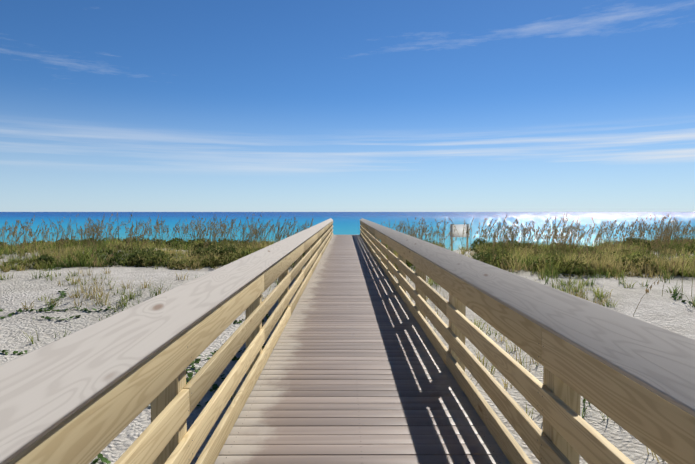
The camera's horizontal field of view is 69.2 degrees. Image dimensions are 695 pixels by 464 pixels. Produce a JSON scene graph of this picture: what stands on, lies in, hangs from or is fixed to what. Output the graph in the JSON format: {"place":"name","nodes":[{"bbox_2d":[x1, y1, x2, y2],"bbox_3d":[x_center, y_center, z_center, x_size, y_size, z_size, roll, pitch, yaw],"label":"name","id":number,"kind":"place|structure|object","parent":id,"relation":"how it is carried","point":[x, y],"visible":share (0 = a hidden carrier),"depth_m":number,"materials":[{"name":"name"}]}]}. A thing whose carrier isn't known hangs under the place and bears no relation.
{"place":"outdoors","nodes":[
{"label":"outdoors","id":0,"kind":"place"},
{"bbox_2d":[0,248,694,463],"bbox_3d":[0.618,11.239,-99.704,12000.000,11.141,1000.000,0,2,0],"label":"dune sand","id":1,"kind":"structure","parent":0,"point":[664,310],"depth_m":11.12,"materials":[{"name":"white sand"}]},
{"bbox_2d":[0,236,694,463],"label":"dune grass","id":2,"kind":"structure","parent":1,"relation":"on","point":[603,266],"depth_m":16.49,"materials":[{"name":"green plant"}]},
{"bbox_2d":[0,211,694,315],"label":"sea oats","id":3,"kind":"object","parent":1,"relation":"on","point":[669,230],"visible":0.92,"depth_m":20.06,"materials":[{"name":"plant"}]},
{"bbox_2d":[0,236,694,276],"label":"shrubs","id":4,"kind":"object","parent":1,"relation":"on","point":[136,255],"visible":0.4,"depth_m":17.62,"materials":[{"name":"green leaf foliage"}]},
{"bbox_2d":[0,288,694,463],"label":"creeping vines","id":5,"kind":"object","parent":1,"relation":"on","point":[107,461],"visible":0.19,"depth_m":9.09,"materials":[{"name":"green plant"}]},
{"bbox_2d":[151,224,580,463],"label":"rail posts","id":6,"kind":"object","parent":1,"relation":"on","point":[570,397],"depth_m":2.60,"materials":[{"name":"beige wood"}]},
{"bbox_2d":[6,221,694,463],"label":"railing boards","id":7,"kind":"object","parent":6,"relation":"attached to","point":[659,426],"visible":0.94,"depth_m":2.71,"materials":[{"name":"brown wood"}]},
{"bbox_2d":[0,218,332,463],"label":"handrail","id":8,"kind":"object","parent":7,"relation":"on","point":[45,389],"visible":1,"depth_m":1.78,"materials":[{"name":"grey wood"}]},
{"bbox_2d":[360,218,694,416],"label":"handrail","id":9,"kind":"object","parent":6,"relation":"on","point":[657,360],"visible":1,"depth_m":2.19,"materials":[{"name":"grey wood"}]},
{"bbox_2d":[451,237,467,248],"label":"sign posts","id":10,"kind":"object","parent":1,"relation":"on","point":[466,242],"visible":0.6,"depth_m":29.01,"materials":[{"name":"wood"}]},
{"bbox_2d":[450,224,469,236],"bbox_3d":[6.459,-0.067,28.974,1.120,0.740,0.007,0,2,0],"label":"sign","id":11,"kind":"object","parent":10,"relation":"attached to","point":[459,228],"visible":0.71,"depth_m":28.97,"materials":[{"name":"white"}]},
{"bbox_2d":[0,212,694,249],"bbox_3d":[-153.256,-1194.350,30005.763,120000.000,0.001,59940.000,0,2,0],"label":"sea","id":12,"kind":"structure","parent":0,"point":[346,223],"depth_m":290.60,"materials":[{"name":"liquid"}]},
{"bbox_2d":[0,0,694,211],"label":"sky","id":13,"kind":"structure","parent":0,"point":[106,105],"materials":[{"name":"blue"}]},
{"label":"cross beams","id":14,"kind":"object","parent":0,"visible":0},
{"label":"deck stringers","id":15,"kind":"object","parent":14,"relation":"on","visible":0},
{"bbox_2d":[214,235,510,463],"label":"deck boards","id":16,"kind":"object","parent":15,"relation":"on","point":[308,394],"visible":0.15,"depth_m":4.41,"materials":[{"name":"grey wood"}]},
{"bbox_2d":[226,280,500,462],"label":"deck screws","id":17,"kind":"object","parent":16,"relation":"on","point":[356,380],"visible":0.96,"depth_m":4.08,"materials":[{"name":"grey metal"}]}
]}

